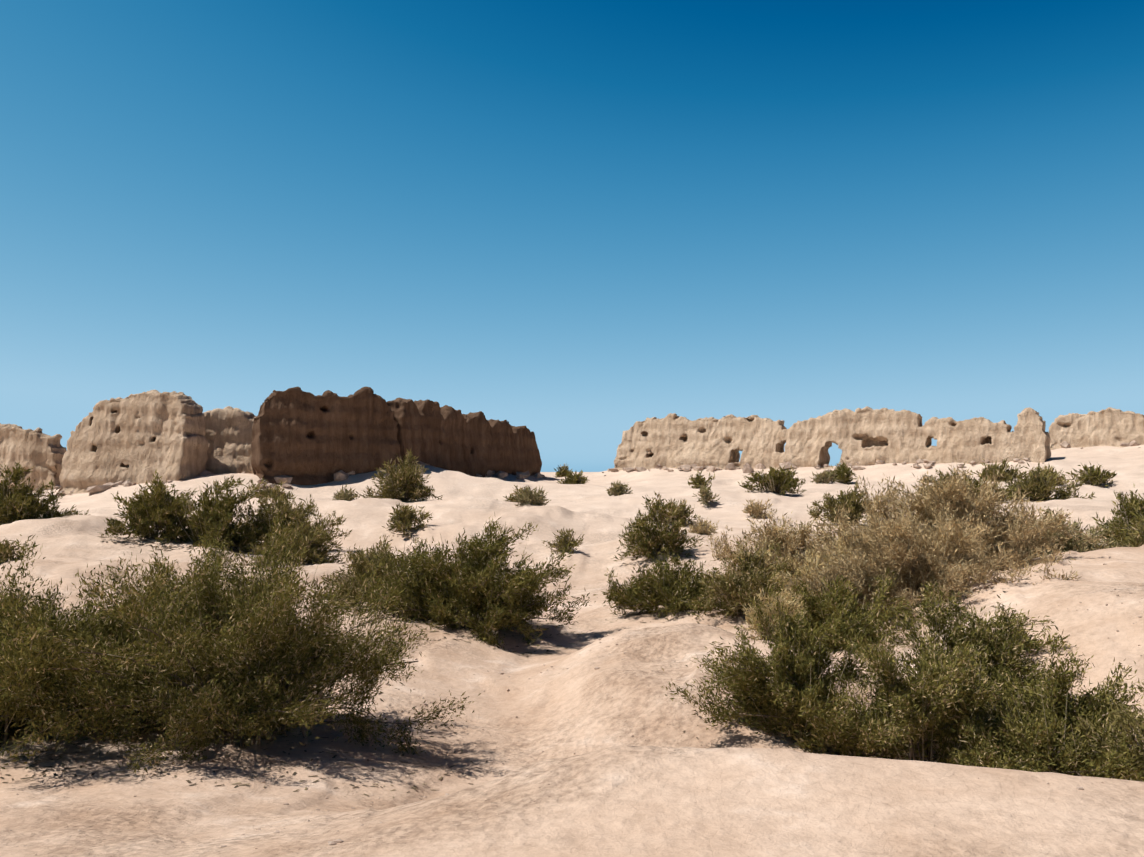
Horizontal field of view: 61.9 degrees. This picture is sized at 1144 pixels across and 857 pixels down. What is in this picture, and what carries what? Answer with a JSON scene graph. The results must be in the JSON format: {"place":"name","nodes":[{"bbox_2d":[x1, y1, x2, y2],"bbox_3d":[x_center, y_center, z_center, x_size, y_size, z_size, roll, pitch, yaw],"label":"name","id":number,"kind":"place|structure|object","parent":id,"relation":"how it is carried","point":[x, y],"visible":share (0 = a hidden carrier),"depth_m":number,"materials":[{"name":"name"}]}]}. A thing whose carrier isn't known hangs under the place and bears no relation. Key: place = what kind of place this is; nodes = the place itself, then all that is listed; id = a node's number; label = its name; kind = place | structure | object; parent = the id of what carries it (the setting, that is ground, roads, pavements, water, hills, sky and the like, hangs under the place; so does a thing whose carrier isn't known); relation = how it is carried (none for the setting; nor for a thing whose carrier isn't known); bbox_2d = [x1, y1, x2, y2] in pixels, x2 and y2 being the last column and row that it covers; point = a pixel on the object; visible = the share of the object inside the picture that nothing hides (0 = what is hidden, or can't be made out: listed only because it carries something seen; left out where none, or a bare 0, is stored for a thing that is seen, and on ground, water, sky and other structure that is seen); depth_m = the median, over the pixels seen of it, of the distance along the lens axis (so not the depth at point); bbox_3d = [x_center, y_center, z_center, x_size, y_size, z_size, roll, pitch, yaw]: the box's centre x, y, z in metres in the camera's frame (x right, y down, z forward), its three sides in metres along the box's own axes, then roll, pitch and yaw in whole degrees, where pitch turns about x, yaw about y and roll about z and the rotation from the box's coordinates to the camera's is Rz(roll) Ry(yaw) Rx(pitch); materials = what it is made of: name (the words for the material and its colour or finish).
{"place":"outdoors","nodes":[
{"label":"outdoors","id":0,"kind":"place"},
{"bbox_2d":[0,445,1143,856],"bbox_3d":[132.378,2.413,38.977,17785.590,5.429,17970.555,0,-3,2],"label":"ground","id":1,"kind":"structure","parent":0,"point":[658,783],"depth_m":9.50,"materials":[{"name":"sand"}]},
{"bbox_2d":[0,710,20,740],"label":"shrub","id":2,"kind":"object","parent":1,"relation":"on","point":[3,721],"visible":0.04,"depth_m":9.21,"materials":[{"name":"green plant"}]},
{"bbox_2d":[0,536,28,563],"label":"shrub","id":3,"kind":"object","parent":1,"relation":"on","point":[5,548],"visible":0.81,"depth_m":24.16,"materials":[{"name":"green plant"}]},
{"bbox_2d":[0,423,66,490],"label":"ruin","id":4,"kind":"object","parent":1,"relation":"on","point":[40,451],"visible":0.46,"depth_m":58.46,"materials":[{"name":"beige stone"}]},
{"bbox_2d":[0,462,89,524],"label":"shrub","id":5,"kind":"object","parent":1,"relation":"on","point":[22,502],"visible":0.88,"depth_m":33.33,"materials":[{"name":"green plant"}]},
{"bbox_2d":[0,534,228,782],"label":"shrub","id":6,"kind":"object","parent":1,"relation":"on","point":[95,723],"visible":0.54,"depth_m":8.84,"materials":[{"name":"green plant"}]},
{"bbox_2d":[58,390,208,494],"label":"ruin","id":7,"kind":"object","parent":1,"relation":"on","point":[140,438],"visible":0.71,"depth_m":53.56,"materials":[{"name":"beige stone"}]},
{"bbox_2d":[98,470,200,547],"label":"shrub","id":8,"kind":"object","parent":1,"relation":"on","point":[158,508],"visible":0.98,"depth_m":29.89,"materials":[{"name":"green plant"}]},
{"bbox_2d":[145,475,272,553],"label":"shrub","id":9,"kind":"object","parent":1,"relation":"on","point":[215,510],"visible":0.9,"depth_m":29.76,"materials":[{"name":"green plant"}]},
{"bbox_2d":[81,548,344,731],"bbox_3d":[-4.583,2.501,11.173,3.925,2.336,3.309,0,-3,2],"label":"shrub","id":10,"kind":"object","parent":1,"relation":"on","point":[148,582],"visible":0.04,"depth_m":10.95,"materials":[{"name":"green plant"}]},
{"bbox_2d":[203,406,255,473],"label":"ruin","id":11,"kind":"object","parent":1,"relation":"on","point":[228,433],"visible":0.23,"depth_m":55.95,"materials":[{"name":"beige stone"}]},
{"bbox_2d":[0,489,486,797],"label":"shrub","id":12,"kind":"object","parent":1,"relation":"on","point":[256,644],"visible":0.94,"depth_m":9.20,"materials":[{"name":"green plant"}]},
{"bbox_2d":[249,479,297,498],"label":"shrub","id":13,"kind":"object","parent":1,"relation":"on","point":[268,491],"visible":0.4,"depth_m":45.52,"materials":[{"name":"green plant"}]},
{"bbox_2d":[210,490,352,556],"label":"shrub","id":14,"kind":"object","parent":1,"relation":"on","point":[265,515],"visible":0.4,"depth_m":30.47,"materials":[{"name":"green plant"}]},
{"bbox_2d":[235,515,347,569],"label":"shrub","id":15,"kind":"object","parent":1,"relation":"on","point":[315,545],"visible":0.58,"depth_m":27.31,"materials":[{"name":"green plant"}]},
{"bbox_2d":[250,387,401,485],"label":"ruin","id":16,"kind":"object","parent":1,"relation":"on","point":[300,437],"visible":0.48,"depth_m":54.13,"materials":[{"name":"brown stone"}]},
{"bbox_2d":[332,484,357,500],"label":"shrub","id":17,"kind":"object","parent":1,"relation":"on","point":[344,495],"visible":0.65,"depth_m":42.92,"materials":[{"name":"green plant"}]},
{"bbox_2d":[330,546,391,582],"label":"shrub","id":18,"kind":"object","parent":1,"relation":"on","point":[346,574],"visible":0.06,"depth_m":22.14,"materials":[{"name":"green plant"}]},
{"bbox_2d":[321,535,460,620],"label":"shrub","id":19,"kind":"object","parent":1,"relation":"on","point":[361,565],"visible":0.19,"depth_m":17.23,"materials":[{"name":"green plant"}]},
{"bbox_2d":[354,449,442,501],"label":"shrub","id":20,"kind":"object","parent":1,"relation":"on","point":[404,482],"visible":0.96,"depth_m":39.54,"materials":[{"name":"green plant"}]},
{"bbox_2d":[382,503,432,539],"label":"shrub","id":21,"kind":"object","parent":1,"relation":"on","point":[405,519],"visible":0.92,"depth_m":32.80,"materials":[{"name":"green plant"}]},
{"bbox_2d":[387,398,541,477],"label":"ruin","id":22,"kind":"object","parent":1,"relation":"on","point":[435,434],"visible":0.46,"depth_m":63.75,"materials":[{"name":"brown stone"}]},
{"bbox_2d":[359,512,596,656],"bbox_3d":[-1.637,2.626,16.309,4.118,2.339,3.200,0,-3,2],"label":"shrub","id":23,"kind":"object","parent":1,"relation":"on","point":[484,598],"visible":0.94,"depth_m":15.78,"materials":[{"name":"green plant"}]},
{"bbox_2d":[503,485,547,505],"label":"shrub","id":24,"kind":"object","parent":1,"relation":"on","point":[511,499],"visible":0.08,"depth_m":43.70,"materials":[{"name":"green plant"}]},
{"bbox_2d":[512,485,550,505],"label":"shrub","id":25,"kind":"object","parent":1,"relation":"on","point":[530,497],"visible":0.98,"depth_m":37.69,"materials":[{"name":"green plant"}]},
{"bbox_2d":[541,528,583,552],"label":"shrub","id":26,"kind":"object","parent":1,"relation":"on","point":[564,540],"visible":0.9,"depth_m":29.62,"materials":[{"name":"green plant"}]},
{"bbox_2d":[554,463,572,476],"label":"shrub","id":27,"kind":"object","parent":1,"relation":"on","point":[561,472],"visible":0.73,"depth_m":94.40,"materials":[{"name":"green plant"}]},
{"bbox_2d":[556,470,589,483],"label":"shrub","id":28,"kind":"object","parent":1,"relation":"on","point":[574,479],"visible":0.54,"depth_m":61.32,"materials":[{"name":"green plant"}]},
{"bbox_2d":[9,440,1142,856],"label":"clods","id":29,"kind":"object","parent":1,"relation":"on","point":[341,474],"visible":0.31,"depth_m":63.68,"materials":[{"name":"soil"}]},
{"bbox_2d":[606,480,632,495],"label":"shrub","id":30,"kind":"object","parent":1,"relation":"on","point":[617,489],"visible":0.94,"depth_m":51.55,"materials":[{"name":"green plant"}]},
{"bbox_2d":[612,491,703,564],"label":"shrub","id":31,"kind":"object","parent":1,"relation":"on","point":[644,538],"visible":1,"depth_m":27.35,"materials":[{"name":"green plant"}]},
{"bbox_2d":[601,547,725,622],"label":"shrub","id":32,"kind":"object","parent":1,"relation":"on","point":[673,590],"visible":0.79,"depth_m":17.13,"materials":[{"name":"green plant"}]},
{"bbox_2d":[658,499,704,526],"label":"shrub","id":33,"kind":"object","parent":1,"relation":"on","point":[684,512],"visible":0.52,"depth_m":38.26,"materials":[{"name":"green plant"}]},
{"bbox_2d":[687,471,714,488],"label":"shrub","id":34,"kind":"object","parent":1,"relation":"on","point":[698,481],"visible":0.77,"depth_m":55.44,"materials":[{"name":"green plant"}]},
{"bbox_2d":[684,514,719,534],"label":"shrub","id":35,"kind":"object","parent":1,"relation":"on","point":[704,528],"visible":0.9,"depth_m":35.45,"materials":[{"name":"beige plant"}]},
{"bbox_2d":[692,485,720,506],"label":"shrub","id":36,"kind":"object","parent":1,"relation":"on","point":[706,497],"visible":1,"depth_m":45.39,"materials":[{"name":"green plant"}]},
{"bbox_2d":[689,535,820,630],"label":"shrub","id":37,"kind":"object","parent":1,"relation":"on","point":[733,593],"visible":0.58,"depth_m":16.12,"materials":[{"name":"green plant"}]},
{"bbox_2d":[713,537,797,590],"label":"shrub","id":38,"kind":"object","parent":1,"relation":"on","point":[766,561],"visible":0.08,"depth_m":17.55,"materials":[{"name":"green plant"}]},
{"bbox_2d":[742,498,772,518],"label":"shrub","id":39,"kind":"object","parent":1,"relation":"on","point":[757,510],"visible":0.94,"depth_m":41.35,"materials":[{"name":"beige plant"}]},
{"bbox_2d":[706,508,833,582],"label":"shrub","id":40,"kind":"object","parent":1,"relation":"on","point":[790,541],"visible":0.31,"depth_m":19.89,"materials":[{"name":"beige plant"}]},
{"bbox_2d":[738,464,805,495],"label":"shrub","id":41,"kind":"object","parent":1,"relation":"on","point":[780,481],"visible":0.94,"depth_m":49.21,"materials":[{"name":"green plant"}]},
{"bbox_2d":[740,588,815,645],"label":"shrub","id":42,"kind":"object","parent":1,"relation":"on","point":[781,594],"visible":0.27,"depth_m":12.81,"materials":[{"name":"beige plant"}]},
{"bbox_2d":[661,574,932,752],"bbox_3d":[2.391,2.462,9.634,2.496,1.967,2.029,-1,-3,28],"label":"shrub","id":43,"kind":"object","parent":1,"relation":"on","point":[801,672],"visible":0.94,"depth_m":9.55,"materials":[{"name":"green plant"}]},
{"bbox_2d":[766,546,858,617],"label":"shrub","id":44,"kind":"object","parent":1,"relation":"on","point":[801,574],"visible":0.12,"depth_m":15.43,"materials":[{"name":"beige plant"}]},
{"bbox_2d":[792,528,853,577],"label":"shrub","id":45,"kind":"object","parent":1,"relation":"on","point":[825,558],"visible":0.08,"depth_m":16.38,"materials":[{"name":"beige plant"}]},
{"bbox_2d":[810,469,837,483],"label":"shrub","id":46,"kind":"object","parent":1,"relation":"on","point":[825,477],"visible":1,"depth_m":54.18,"materials":[{"name":"green plant"}]},
{"bbox_2d":[614,406,1050,469],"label":"ruin wall","id":47,"kind":"structure","parent":1,"relation":"on","point":[866,436],"depth_m":69.76,"materials":[{"name":"beige stone"}]},
{"bbox_2d":[807,483,873,525],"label":"shrub","id":48,"kind":"object","parent":1,"relation":"on","point":[830,504],"visible":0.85,"depth_m":39.09,"materials":[{"name":"green plant"}]},
{"bbox_2d":[827,459,856,483],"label":"shrub","id":49,"kind":"object","parent":1,"relation":"on","point":[844,473],"visible":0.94,"depth_m":56.92,"materials":[{"name":"green plant"}]},
{"bbox_2d":[765,567,919,659],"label":"shrub","id":50,"kind":"object","parent":1,"relation":"on","point":[823,606],"visible":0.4,"depth_m":13.43,"materials":[{"name":"green plant"}]},
{"bbox_2d":[779,473,923,582],"bbox_3d":[6.150,2.316,18.812,4.300,2.874,3.876,0,-3,2],"label":"shrub","id":51,"kind":"object","parent":1,"relation":"on","point":[878,504],"visible":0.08,"depth_m":18.83,"materials":[{"name":"beige plant"}]},
{"bbox_2d":[771,630,1057,772],"bbox_3d":[3.259,2.874,9.162,2.542,1.843,2.417,0,-3,2],"label":"shrub","id":52,"kind":"object","parent":1,"relation":"on","point":[927,728],"visible":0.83,"depth_m":9.05,"materials":[{"name":"green plant"}]},
{"bbox_2d":[768,502,1081,633],"bbox_3d":[5.389,2.210,14.576,4.306,2.178,3.088,-1,-3,30],"label":"shrub","id":53,"kind":"object","parent":1,"relation":"on","point":[901,554],"visible":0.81,"depth_m":14.26,"materials":[{"name":"beige plant"}]},
{"bbox_2d":[917,473,941,482],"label":"shrub","id":54,"kind":"object","parent":1,"relation":"on","point":[929,479],"visible":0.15,"depth_m":54.49,"materials":[{"name":"green plant"}]},
{"bbox_2d":[912,467,1018,501],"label":"shrub","id":55,"kind":"object","parent":1,"relation":"on","point":[974,480],"visible":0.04,"depth_m":43.90,"materials":[{"name":"green plant"}]},
{"bbox_2d":[854,577,1081,736],"bbox_3d":[4.478,2.555,10.377,2.657,1.780,2.326,0,-3,2],"label":"shrub","id":56,"kind":"object","parent":1,"relation":"on","point":[1006,644],"visible":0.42,"depth_m":10.36,"materials":[{"name":"green plant"}]},
{"bbox_2d":[839,458,1106,579],"bbox_3d":[6.753,1.798,16.458,4.264,2.615,3.667,-2,-3,38],"label":"shrub","id":57,"kind":"object","parent":1,"relation":"on","point":[1010,529],"visible":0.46,"depth_m":16.02,"materials":[{"name":"beige plant"}]},
{"bbox_2d":[905,508,1065,566],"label":"shrub","id":58,"kind":"object","parent":1,"relation":"on","point":[1036,552],"depth_m":20.31,"materials":[{"name":"beige plant"}]},
{"bbox_2d":[969,457,1028,481],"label":"shrub","id":59,"kind":"object","parent":1,"relation":"on","point":[991,471],"visible":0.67,"depth_m":55.59,"materials":[{"name":"green plant"}]},
{"bbox_2d":[940,626,1143,781],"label":"shrub","id":60,"kind":"object","parent":1,"relation":"on","point":[1054,727],"visible":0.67,"depth_m":8.70,"materials":[{"name":"green plant"}]},
{"bbox_2d":[993,461,1096,500],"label":"shrub","id":61,"kind":"object","parent":1,"relation":"on","point":[1042,485],"visible":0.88,"depth_m":44.40,"materials":[{"name":"green plant"}]},
{"bbox_2d":[1035,465,1070,485],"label":"shrub","id":62,"kind":"object","parent":1,"relation":"on","point":[1051,468],"visible":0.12,"depth_m":50.72,"materials":[{"name":"green plant"}]},
{"bbox_2d":[1023,506,1130,557],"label":"shrub","id":63,"kind":"object","parent":1,"relation":"on","point":[1080,547],"visible":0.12,"depth_m":25.12,"materials":[{"name":"green plant"}]},
{"bbox_2d":[1066,461,1116,486],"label":"shrub","id":64,"kind":"object","parent":1,"relation":"on","point":[1094,477],"visible":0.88,"depth_m":52.68,"materials":[{"name":"green plant"}]},
{"bbox_2d":[1049,407,1143,449],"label":"ruined wall","id":65,"kind":"structure","parent":1,"relation":"on","point":[1111,426],"depth_m":69.92,"materials":[{"name":"beige stone"}]},
{"bbox_2d":[1062,678,1143,777],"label":"shrub","id":66,"kind":"object","parent":1,"relation":"on","point":[1129,720],"visible":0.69,"depth_m":8.34,"materials":[{"name":"green plant"}]},
{"bbox_2d":[1064,499,1143,549],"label":"shrub","id":67,"kind":"object","parent":1,"relation":"on","point":[1134,536],"visible":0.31,"depth_m":24.96,"materials":[{"name":"green plant"}]},
{"bbox_2d":[1091,485,1143,546],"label":"shrub","id":68,"kind":"object","parent":1,"relation":"on","point":[1120,513],"visible":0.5,"depth_m":30.37,"materials":[{"name":"green plant"}]},
{"bbox_2d":[0,0,1143,471],"label":"sky","id":69,"kind":"structure","parent":0,"point":[574,223],"materials":[{"name":"blue"}]}
]}

